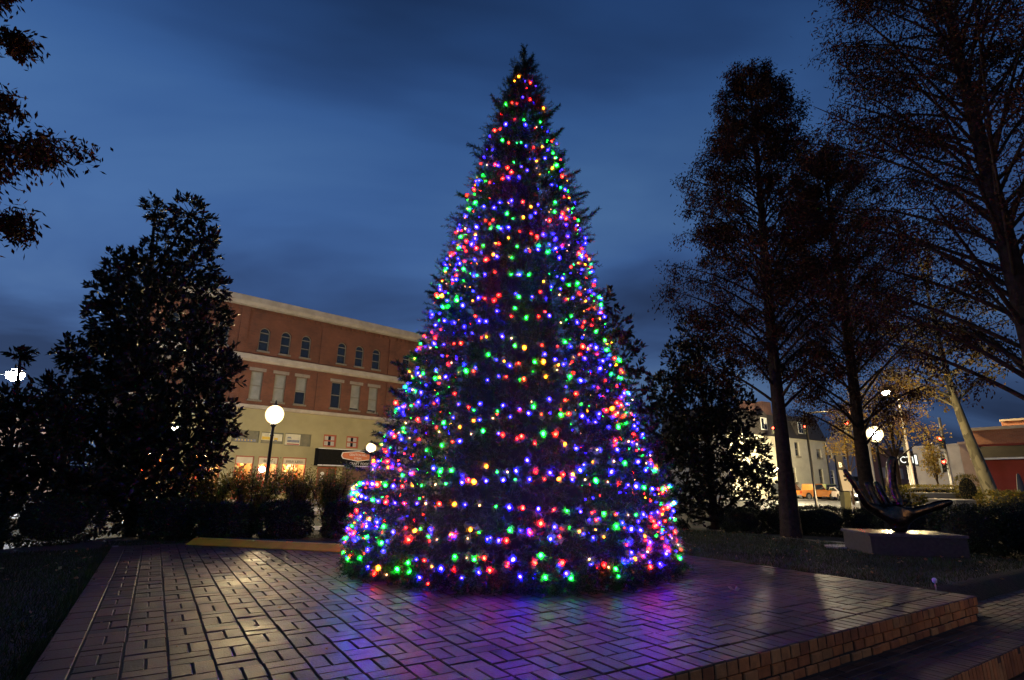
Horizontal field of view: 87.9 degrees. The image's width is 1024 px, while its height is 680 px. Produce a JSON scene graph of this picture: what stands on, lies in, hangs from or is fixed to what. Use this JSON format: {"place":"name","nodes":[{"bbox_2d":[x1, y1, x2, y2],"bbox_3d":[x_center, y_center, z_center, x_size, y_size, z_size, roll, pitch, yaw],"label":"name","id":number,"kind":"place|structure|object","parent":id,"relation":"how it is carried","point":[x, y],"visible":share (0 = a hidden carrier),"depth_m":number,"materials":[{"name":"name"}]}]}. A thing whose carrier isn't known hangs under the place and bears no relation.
{"place":"outdoors","nodes":[
{"label":"outdoors","id":0,"kind":"place"},
{"bbox_2d":[9,506,436,522],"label":"sidewalk","id":1,"kind":"structure","parent":0,"point":[314,509],"depth_m":22.12,"materials":[{"name":"concrete"}]},
{"bbox_2d":[17,501,434,513],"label":"street","id":2,"kind":"structure","parent":0,"point":[311,507],"depth_m":29.14,"materials":[{"name":"grey asphalt"}]},
{"bbox_2d":[0,369,25,380],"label":"street light","id":3,"kind":"object","parent":2,"relation":"on","point":[10,374],"visible":0.77,"depth_m":22.12,"materials":[{"name":"glass"}]},
{"bbox_2d":[4,523,606,548],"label":"park path","id":4,"kind":"structure","parent":0,"point":[7,546],"depth_m":10.67,"materials":[{"name":"concrete"}]},
{"bbox_2d":[0,524,1020,666],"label":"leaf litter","id":5,"kind":"object","parent":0,"point":[60,567],"visible":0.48,"depth_m":7.01,"materials":[{"name":"brown plant"}]},
{"bbox_2d":[0,486,1023,679],"bbox_3d":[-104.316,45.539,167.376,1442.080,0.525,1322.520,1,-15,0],"label":"ground","id":6,"kind":"structure","parent":0,"point":[981,587],"depth_m":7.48,"materials":[{"name":"green plant"}]},
{"bbox_2d":[0,0,112,259],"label":"bald cypress","id":7,"kind":"object","parent":6,"relation":"on","point":[20,46],"visible":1,"depth_m":10.63,"materials":[{"name":"plant"}]},
{"bbox_2d":[0,344,112,549],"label":"magnolia tree","id":8,"kind":"object","parent":6,"relation":"on","point":[20,475],"visible":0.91,"depth_m":9.39,"materials":[{"name":"green plant"}]},
{"bbox_2d":[0,490,115,548],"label":"boxwood","id":9,"kind":"object","parent":6,"relation":"on","point":[58,519],"visible":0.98,"depth_m":8.70,"materials":[{"name":"green plant"}]},
{"bbox_2d":[15,188,249,537],"bbox_3d":[-7.766,0.213,11.339,4.579,7.881,2.834,1,-15,0],"label":"magnolia tree","id":10,"kind":"object","parent":6,"relation":"on","point":[137,437],"visible":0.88,"depth_m":10.84,"materials":[{"name":"green plant"}]},
{"bbox_2d":[131,496,207,540],"bbox_3d":[-6.296,3.319,9.862,1.240,0.839,1.114,1,-15,0],"label":"boxwood","id":11,"kind":"object","parent":6,"relation":"on","point":[173,518],"visible":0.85,"depth_m":9.56,"materials":[{"name":"green plant"}]},
{"bbox_2d":[177,467,238,521],"bbox_3d":[-6.060,3.227,10.706,1.137,1.449,1.164,1,-15,0],"label":"leggy shrub","id":12,"kind":"object","parent":6,"relation":"on","point":[205,493],"visible":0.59,"depth_m":10.58,"materials":[{"name":"green plant"}]},
{"bbox_2d":[192,499,256,537],"bbox_3d":[-5.245,3.333,9.754,1.057,0.798,0.999,1,-15,0],"label":"boxwood","id":13,"kind":"object","parent":6,"relation":"on","point":[227,519],"visible":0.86,"depth_m":9.50,"materials":[{"name":"green plant"}]},
{"bbox_2d":[216,458,288,536],"bbox_3d":[-5.115,3.113,10.524,1.088,1.601,1.277,-6,-17,23],"label":"leggy shrub","id":14,"kind":"object","parent":6,"relation":"on","point":[258,498],"visible":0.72,"depth_m":10.52,"materials":[{"name":"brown plant"}]},
{"bbox_2d":[261,400,281,519],"bbox_3d":[-8.029,3.937,17.556,0.600,3.920,0.600,1,-15,0],"label":"street lamp","id":15,"kind":"object","parent":6,"relation":"on","point":[274,414],"visible":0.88,"depth_m":17.68,"materials":[{"name":"white glass"}]},
{"bbox_2d":[92,282,455,499],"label":"commercial building","id":16,"kind":"structure","parent":6,"relation":"on","point":[326,381],"depth_m":39.44,"materials":[{"name":"brick"}]},
{"bbox_2d":[230,455,253,498],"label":"shop window","id":17,"kind":"structure","parent":16,"relation":"in","point":[241,462],"depth_m":36.27,"materials":[{"name":"yellow glass"}]},
{"bbox_2d":[246,371,262,401],"bbox_3d":[-17.902,3.227,37.129,0.960,2.120,0.315,14,-20,-40],"label":"window","id":18,"kind":"structure","parent":16,"relation":"in","point":[256,377],"depth_m":37.22,"materials":[{"name":"beige glass"}]},
{"bbox_2d":[256,328,269,353],"bbox_3d":[-17.759,0.015,38.098,0.880,1.830,0.315,14,-20,-40],"label":"window","id":19,"kind":"structure","parent":16,"relation":"in","point":[263,344],"depth_m":38.21,"materials":[{"name":"blue glass"}]},
{"bbox_2d":[254,456,278,491],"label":"shop window","id":20,"kind":"structure","parent":16,"relation":"in","point":[262,461],"depth_m":37.14,"materials":[{"name":"yellow glass"}]},
{"bbox_2d":[270,374,285,403],"bbox_3d":[-16.717,3.522,38.162,0.960,2.120,0.315,14,-20,-40],"label":"window","id":21,"kind":"structure","parent":16,"relation":"in","point":[279,383],"depth_m":38.26,"materials":[{"name":"beige glass"}]},
{"bbox_2d":[278,332,290,356],"bbox_3d":[-16.648,0.292,39.067,0.880,1.830,0.315,14,-20,-40],"label":"window","id":22,"kind":"structure","parent":16,"relation":"in","point":[286,337],"depth_m":39.18,"materials":[{"name":"blue glass"}]},
{"bbox_2d":[280,457,305,492],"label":"shop window","id":23,"kind":"structure","parent":16,"relation":"in","point":[289,462],"depth_m":38.41,"materials":[{"name":"glass"}]},
{"bbox_2d":[292,377,306,406],"bbox_3d":[-15.583,3.804,39.150,0.960,2.120,0.315,14,-20,-40],"label":"window","id":24,"kind":"structure","parent":16,"relation":"in","point":[300,389],"depth_m":39.27,"materials":[{"name":"beige glass"}]},
{"bbox_2d":[299,336,310,359],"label":"window","id":25,"kind":"structure","parent":16,"relation":"in","point":[306,341],"depth_m":40.15,"materials":[{"name":"blue glass"}]},
{"bbox_2d":[314,467,336,498],"bbox_3d":[-13.777,10.529,39.181,1.500,2.280,0.155,14,-20,-40],"label":"door","id":26,"kind":"structure","parent":16,"relation":"in","point":[320,470],"depth_m":39.24,"materials":[{"name":"brown wood"}]},
{"bbox_2d":[323,434,335,446],"bbox_3d":[-13.743,7.587,39.982,1.000,0.900,0.100,14,-20,-40],"label":"window","id":27,"kind":"structure","parent":16,"relation":"in","point":[329,440],"depth_m":40.00,"materials":[{"name":"white glass"}]},
{"bbox_2d":[328,382,341,409],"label":"window","id":28,"kind":"structure","parent":16,"relation":"in","point":[336,387],"depth_m":41.04,"materials":[{"name":"blue glass"}]},
{"bbox_2d":[335,343,346,365],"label":"window","id":29,"kind":"structure","parent":16,"relation":"in","point":[341,353],"depth_m":41.99,"materials":[{"name":"blue glass"}]},
{"bbox_2d":[346,436,357,447],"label":"window","id":30,"kind":"structure","parent":16,"relation":"in","point":[351,441],"depth_m":41.18,"materials":[{"name":"white glass"}]},
{"bbox_2d":[348,385,360,411],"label":"window","id":31,"kind":"structure","parent":16,"relation":"in","point":[355,389],"depth_m":42.04,"materials":[{"name":"beige glass"}]},
{"bbox_2d":[353,346,363,368],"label":"window","id":32,"kind":"structure","parent":16,"relation":"in","point":[359,350],"depth_m":42.97,"materials":[{"name":"blue glass"}]},
{"bbox_2d":[366,387,377,413],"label":"window","id":33,"kind":"structure","parent":16,"relation":"in","point":[372,399],"depth_m":43.04,"materials":[{"name":"beige glass"}]},
{"bbox_2d":[370,349,380,371],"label":"window","id":34,"kind":"structure","parent":16,"relation":"in","point":[376,354],"depth_m":43.93,"materials":[{"name":"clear glass"}]},
{"bbox_2d":[250,498,317,539],"bbox_3d":[-4.304,3.408,10.036,1.101,0.823,1.060,1,-15,0],"label":"boxwood","id":35,"kind":"object","parent":6,"relation":"on","point":[284,519],"visible":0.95,"depth_m":9.78,"materials":[{"name":"green plant"}]},
{"bbox_2d":[278,462,326,509],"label":"leggy shrub","id":36,"kind":"object","parent":6,"relation":"on","point":[296,489],"visible":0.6,"depth_m":10.91,"materials":[{"name":"green plant"}]},
{"bbox_2d":[299,460,356,522],"bbox_3d":[-3.774,3.281,11.085,1.171,1.600,1.124,1,-15,0],"label":"leggy shrub","id":37,"kind":"object","parent":6,"relation":"on","point":[332,493],"visible":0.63,"depth_m":10.92,"materials":[{"name":"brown plant"}]},
{"bbox_2d":[318,498,375,539],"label":"boxwood","id":38,"kind":"object","parent":6,"relation":"on","point":[337,510],"visible":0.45,"depth_m":9.77,"materials":[{"name":"green plant"}]},
{"bbox_2d":[350,470,399,525],"bbox_3d":[-2.944,3.412,11.305,1.101,1.483,1.017,-9,-18,30],"label":"leggy shrub","id":39,"kind":"object","parent":6,"relation":"on","point":[375,493],"visible":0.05,"depth_m":11.24,"materials":[{"name":"green plant"}]},
{"bbox_2d":[26,536,977,679],"bbox_3d":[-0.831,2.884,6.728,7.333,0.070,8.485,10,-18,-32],"label":"plaza paving","id":40,"kind":"structure","parent":6,"relation":"on","point":[627,638],"depth_m":4.02,"materials":[{"name":"brown brick"}]},
{"bbox_2d":[186,536,349,551],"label":"cable ramp","id":41,"kind":"structure","parent":40,"relation":"on","point":[274,544],"depth_m":8.29,"materials":[{"name":"yellow plastic"}]},
{"bbox_2d":[331,44,698,597],"bbox_3d":[0.042,-0.963,7.968,4.788,8.474,4.717,1,-15,0],"label":"christmas tree","id":42,"kind":"object","parent":40,"relation":"on","point":[472,456],"visible":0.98,"depth_m":6.43,"materials":[{"name":"green plant"}]},
{"bbox_2d":[345,514,675,552],"bbox_3d":[0.001,2.414,7.042,4.157,0.366,4.172,1,-15,0],"label":"light string","id":43,"kind":"object","parent":42,"relation":"attached to","point":[366,526],"visible":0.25,"depth_m":5.27,"materials":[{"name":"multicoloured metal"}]},
{"bbox_2d":[352,478,669,495],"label":"light string","id":44,"kind":"object","parent":42,"relation":"attached to","point":[474,482],"visible":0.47,"depth_m":5.36,"materials":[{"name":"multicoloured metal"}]},
{"bbox_2d":[342,537,680,584],"bbox_3d":[-0.022,2.734,6.930,4.220,0.342,4.238,1,-15,0],"label":"light string","id":45,"kind":"object","parent":42,"relation":"attached to","point":[520,576],"visible":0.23,"depth_m":5.15,"materials":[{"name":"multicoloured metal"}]},
{"bbox_2d":[350,507,674,541],"bbox_3d":[-0.010,2.308,7.036,4.163,0.378,4.137,1,-15,0],"label":"light string","id":46,"kind":"object","parent":42,"relation":"attached to","point":[521,535],"visible":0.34,"depth_m":5.39,"materials":[{"name":"multicoloured plastic"}]},
{"bbox_2d":[345,527,680,576],"bbox_3d":[0.003,2.615,6.966,4.266,0.337,4.271,1,-15,0],"label":"light string","id":47,"kind":"object","parent":42,"relation":"attached to","point":[513,559],"visible":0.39,"depth_m":5.08,"materials":[{"name":"multicoloured plastic"}]},
{"bbox_2d":[351,492,675,516],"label":"light string","id":48,"kind":"object","parent":42,"relation":"attached to","point":[509,507],"visible":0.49,"depth_m":5.26,"materials":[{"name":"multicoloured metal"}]},
{"bbox_2d":[384,411,643,443],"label":"light string","id":49,"kind":"object","parent":42,"relation":"attached to","point":[560,414],"visible":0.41,"depth_m":5.92,"materials":[{"name":"multicoloured metal"}]},
{"bbox_2d":[373,459,655,480],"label":"light string","id":50,"kind":"object","parent":42,"relation":"attached to","point":[433,468],"visible":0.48,"depth_m":5.59,"materials":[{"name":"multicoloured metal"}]},
{"bbox_2d":[378,430,650,456],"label":"light string","id":51,"kind":"object","parent":42,"relation":"attached to","point":[521,436],"visible":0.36,"depth_m":5.70,"materials":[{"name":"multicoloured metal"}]},
{"bbox_2d":[395,393,634,431],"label":"light string","id":52,"kind":"object","parent":42,"relation":"attached to","point":[519,408],"visible":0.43,"depth_m":5.99,"materials":[{"name":"multicoloured metal"}]},
{"bbox_2d":[408,354,622,394],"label":"light string","id":53,"kind":"object","parent":42,"relation":"attached to","point":[543,361],"visible":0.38,"depth_m":6.27,"materials":[{"name":"multicoloured plastic"}]},
{"bbox_2d":[414,333,618,382],"bbox_3d":[0.054,0.360,7.569,2.909,0.345,2.929,1,-15,0],"label":"light string","id":54,"kind":"object","parent":42,"relation":"attached to","point":[525,347],"visible":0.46,"depth_m":6.37,"materials":[{"name":"multicoloured metal"}]},
{"bbox_2d":[439,248,595,307],"bbox_3d":[0.088,-0.841,7.885,2.354,0.365,2.282,1,-15,0],"label":"light string","id":55,"kind":"object","parent":42,"relation":"attached to","point":[511,257],"visible":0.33,"depth_m":7.02,"materials":[{"name":"multicoloured plastic"}]},
{"bbox_2d":[403,369,632,411],"bbox_3d":[0.032,0.865,7.435,3.225,0.344,3.151,1,-15,0],"label":"light string","id":56,"kind":"object","parent":42,"relation":"attached to","point":[521,380],"visible":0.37,"depth_m":6.13,"materials":[{"name":"multicoloured plastic"}]},
{"bbox_2d":[431,291,604,333],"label":"light string","id":57,"kind":"object","parent":42,"relation":"attached to","point":[518,297],"visible":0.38,"depth_m":6.68,"materials":[{"name":"multicoloured plastic"}]},
{"bbox_2d":[424,307,611,363],"bbox_3d":[0.027,0.059,7.636,2.726,0.252,2.675,1,-15,0],"label":"light string","id":58,"kind":"object","parent":42,"relation":"attached to","point":[526,318],"visible":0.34,"depth_m":6.51,"materials":[{"name":"multicoloured plastic"}]},
{"bbox_2d":[436,268,601,319],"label":"light string","id":59,"kind":"object","parent":42,"relation":"attached to","point":[513,275],"visible":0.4,"depth_m":6.86,"materials":[{"name":"multicoloured plastic"}]},
{"bbox_2d":[661,597,978,679],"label":"platform edge","id":60,"kind":"object","parent":40,"relation":"attached to","point":[864,640],"visible":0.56,"depth_m":3.82,"materials":[{"name":"brick"}]},
{"bbox_2d":[563,285,671,533],"bbox_3d":[1.919,1.468,10.148,2.071,5.149,1.504,1,-15,0],"label":"magnolia tree","id":61,"kind":"object","parent":6,"relation":"on","point":[626,341],"visible":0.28,"depth_m":10.03,"materials":[{"name":"green plant"}]},
{"bbox_2d":[636,311,778,529],"bbox_3d":[6.385,2.516,17.779,4.932,7.442,3.461,1,-15,0],"label":"magnolia tree","id":62,"kind":"object","parent":6,"relation":"on","point":[703,471],"visible":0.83,"depth_m":17.18,"materials":[{"name":"green plant"}]},
{"bbox_2d":[715,506,767,533],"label":"boxwood","id":63,"kind":"object","parent":6,"relation":"on","point":[743,519],"visible":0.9,"depth_m":15.46,"materials":[{"name":"green plant"}]},
{"bbox_2d":[661,400,830,499],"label":"white house","id":64,"kind":"structure","parent":6,"relation":"on","point":[800,456],"depth_m":63.75,"materials":[{"name":"paint"}]},
{"bbox_2d":[647,56,887,538],"bbox_3d":[7.490,-1.840,15.539,6.266,14.548,6.342,6,-16,-18],"label":"bald cypress","id":65,"kind":"object","parent":6,"relation":"on","point":[750,128],"visible":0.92,"depth_m":14.91,"materials":[{"name":"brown plant"}]},
{"bbox_2d":[760,507,807,533],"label":"boxwood","id":66,"kind":"object","parent":6,"relation":"on","point":[772,519],"visible":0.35,"depth_m":15.36,"materials":[{"name":"green plant"}]},
{"bbox_2d":[799,504,854,536],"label":"boxwood","id":67,"kind":"object","parent":6,"relation":"on","point":[825,520],"visible":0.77,"depth_m":15.04,"materials":[{"name":"green plant"}]},
{"bbox_2d":[825,439,857,497],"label":"blue shop","id":68,"kind":"structure","parent":6,"relation":"on","point":[832,471],"depth_m":68.62,"materials":[{"name":"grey paint"}]},
{"bbox_2d":[839,470,851,515],"bbox_3d":[15.783,7.245,25.078,0.540,2.160,0.400,1,-15,0],"label":"totem sign","id":69,"kind":"object","parent":6,"relation":"on","point":[845,497],"visible":0.56,"depth_m":24.99,"materials":[{"name":"black paint"}]},
{"bbox_2d":[823,423,885,504],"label":"autumn tree","id":70,"kind":"object","parent":6,"relation":"on","point":[849,469],"visible":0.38,"depth_m":45.05,"materials":[{"name":"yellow plant"}]},
{"bbox_2d":[745,138,974,507],"bbox_3d":[13.272,-0.814,20.947,7.656,15.700,7.626,8,-17,-26],"label":"bald cypress","id":71,"kind":"object","parent":6,"relation":"on","point":[855,416],"visible":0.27,"depth_m":19.84,"materials":[{"name":"brown plant"}]},
{"bbox_2d":[842,507,884,528],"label":"boxwood","id":72,"kind":"object","parent":6,"relation":"on","point":[863,516],"visible":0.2,"depth_m":14.88,"materials":[{"name":"green plant"}]},
{"bbox_2d":[868,423,885,491],"bbox_3d":[14.588,5.205,21.017,0.600,3.920,0.600,1,-15,0],"label":"street lamp","id":73,"kind":"object","parent":6,"relation":"on","point":[879,465],"visible":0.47,"depth_m":21.11,"materials":[{"name":"white glass"}]},
{"bbox_2d":[853,447,918,488],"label":"brick office","id":74,"kind":"structure","parent":6,"relation":"on","point":[903,473],"depth_m":75.68,"materials":[{"name":"grey glass"}]},
{"bbox_2d":[827,366,951,489],"bbox_3d":[21.423,5.472,30.217,6.509,8.613,3.339,1,-15,0],"label":"autumn tree","id":75,"kind":"object","parent":6,"relation":"on","point":[895,452],"visible":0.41,"depth_m":30.20,"materials":[{"name":"orange plant"}]},
{"bbox_2d":[762,0,1023,408],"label":"bald cypress","id":76,"kind":"object","parent":6,"relation":"on","point":[996,213],"visible":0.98,"depth_m":10.98,"materials":[{"name":"brown plant"}]},
{"bbox_2d":[870,489,929,506],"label":"globe bush","id":77,"kind":"object","parent":6,"relation":"on","point":[907,502],"visible":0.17,"depth_m":14.99,"materials":[{"name":"green plant"}]},
{"bbox_2d":[841,528,970,557],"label":"plinth","id":78,"kind":"structure","parent":6,"relation":"on","point":[885,542],"depth_m":8.64,"materials":[{"name":"grey stone"}]},
{"bbox_2d":[843,456,952,532],"bbox_3d":[6.643,2.667,9.215,1.557,1.278,0.439,-5,-16,19],"label":"hand sculpture","id":79,"kind":"object","parent":78,"relation":"on","point":[894,513],"visible":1,"depth_m":9.11,"materials":[{"name":"brown metal"}]},
{"bbox_2d":[869,506,949,531],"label":"boxwood","id":80,"kind":"object","parent":6,"relation":"on","point":[916,524],"visible":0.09,"depth_m":12.84,"materials":[{"name":"green plant"}]},
{"bbox_2d":[796,589,1023,679],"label":"step paving","id":81,"kind":"structure","parent":6,"relation":"on","point":[997,635],"depth_m":4.10,"materials":[{"name":"grey concrete"}]},
{"bbox_2d":[948,646,1023,679],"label":"step riser","id":82,"kind":"object","parent":81,"relation":"on","point":[1007,668],"visible":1,"depth_m":3.97,"materials":[{"name":"brick"}]},
{"bbox_2d":[918,441,949,484],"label":"autumn tree","id":83,"kind":"object","parent":6,"relation":"on","point":[930,459],"visible":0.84,"depth_m":48.76,"materials":[{"name":"yellow plant"}]},
{"bbox_2d":[911,443,964,487],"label":"grey warehouse","id":84,"kind":"structure","parent":6,"relation":"on","point":[955,459],"depth_m":51.43,"materials":[{"name":"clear concrete"}]},
{"bbox_2d":[877,235,1018,517],"bbox_3d":[18.959,1.688,22.780,5.444,11.925,5.520,-12,-20,40],"label":"sycamore tree","id":85,"kind":"object","parent":6,"relation":"on","point":[984,476],"visible":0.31,"depth_m":22.40,"materials":[{"name":"brown plant"}]},
{"bbox_2d":[922,501,1019,557],"bbox_3d":[9.420,3.934,11.011,1.493,1.152,1.370,1,-15,0],"label":"boxwood","id":86,"kind":"object","parent":6,"relation":"on","point":[981,531],"visible":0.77,"depth_m":10.65,"materials":[{"name":"green plant"}]},
{"bbox_2d":[957,418,1023,495],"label":"red building","id":87,"kind":"structure","parent":6,"relation":"on","point":[1001,449],"depth_m":31.05,"materials":[{"name":"brick"}]},
{"bbox_2d":[972,488,1023,513],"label":"round bush","id":88,"kind":"object","parent":6,"relation":"on","point":[1005,497],"visible":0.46,"depth_m":18.60,"materials":[{"name":"green plant"}]},
{"bbox_2d":[975,500,1023,559],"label":"boxwood","id":89,"kind":"object","parent":6,"relation":"on","point":[1016,518],"visible":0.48,"depth_m":10.70,"materials":[{"name":"green plant"}]},
{"bbox_2d":[0,0,1023,485],"label":"sky","id":90,"kind":"structure","parent":0,"point":[327,140],"materials":[{"name":"blue"}]},
{"bbox_2d":[674,500,859,514],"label":"street","id":91,"kind":"structure","parent":0,"point":[835,503],"depth_m":45.93,"materials":[{"name":"grey asphalt"}]},
{"bbox_2d":[787,409,839,506],"bbox_3d":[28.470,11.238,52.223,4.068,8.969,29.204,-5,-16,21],"label":"signal pole","id":92,"kind":"object","parent":91,"relation":"on","point":[812,476],"visible":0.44,"depth_m":39.19,"materials":[{"name":"grey metal"}]},
{"bbox_2d":[796,484,834,499],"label":"pickup truck","id":93,"kind":"object","parent":91,"relation":"on","point":[806,491],"visible":0.58,"depth_m":58.83,"materials":[{"name":"orange paint"}]},
{"bbox_2d":[834,455,843,495],"bbox_3d":[24.026,10.272,38.726,0.500,3.650,0.225,1,-15,0],"label":"blade sign","id":94,"kind":"object","parent":91,"relation":"on","point":[838,460],"visible":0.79,"depth_m":38.91,"materials":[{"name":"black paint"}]},
{"bbox_2d":[827,487,857,500],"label":"parked car","id":95,"kind":"object","parent":91,"relation":"on","point":[834,491],"visible":0.41,"depth_m":58.12,"materials":[{"name":"white paint"}]},
{"bbox_2d":[866,428,875,481],"bbox_3d":[19.743,7.133,29.272,0.470,4.651,0.135,5,-16,-15],"label":"vertical sign","id":96,"kind":"object","parent":91,"relation":"on","point":[871,460],"visible":0.11,"depth_m":29.43,"materials":[{"name":"white paint"}]},
{"bbox_2d":[888,391,915,487],"bbox_3d":[26.180,7.247,35.654,1.890,7.928,0.672,7,-16,-21],"label":"street light","id":97,"kind":"object","parent":91,"relation":"on","point":[910,466],"visible":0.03,"depth_m":35.73,"materials":[{"name":"metal"}]},
{"bbox_2d":[898,440,918,487],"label":"lit sign","id":98,"kind":"object","parent":91,"relation":"on","point":[903,460],"visible":0.66,"depth_m":43.93,"materials":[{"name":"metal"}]},
{"bbox_2d":[886,492,962,505],"bbox_3d":[21.347,8.596,27.891,3.000,1.160,3.100,1,-15,0],"label":"planter box","id":99,"kind":"object","parent":91,"relation":"on","point":[940,495],"visible":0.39,"depth_m":26.54,"materials":[{"name":"grey paint"}]},
{"bbox_2d":[885,483,981,494],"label":"clipped hedge","id":100,"kind":"object","parent":99,"relation":"in","point":[933,488],"visible":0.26,"depth_m":27.80,"materials":[{"name":"green plant"}]},
{"bbox_2d":[937,417,954,488],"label":"signal pole","id":101,"kind":"object","parent":91,"relation":"on","point":[945,452],"visible":0.7,"depth_m":44.46,"materials":[{"name":"metal"}]},
{"bbox_2d":[939,453,947,471],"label":"traffic light","id":102,"kind":"object","parent":101,"relation":"attached to","point":[943,465],"visible":1,"depth_m":43.97,"materials":[{"name":"black paint"}]},
{"bbox_2d":[920,498,985,513],"bbox_3d":[21.654,8.000,25.152,3.000,0.880,2.300,1,-15,0],"label":"planter box","id":103,"kind":"object","parent":91,"relation":"on","point":[961,501],"visible":0.18,"depth_m":24.27,"materials":[{"name":"grey paint"}]},
{"bbox_2d":[952,472,983,498],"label":"round bush","id":104,"kind":"object","parent":103,"relation":"in","point":[967,488],"visible":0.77,"depth_m":26.11,"materials":[{"name":"green plant"}]},
{"bbox_2d":[1016,473,1023,497],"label":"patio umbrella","id":105,"kind":"object","parent":91,"relation":"on","point":[1020,484],"visible":0.57,"depth_m":25.12,"materials":[{"name":"fabric"}]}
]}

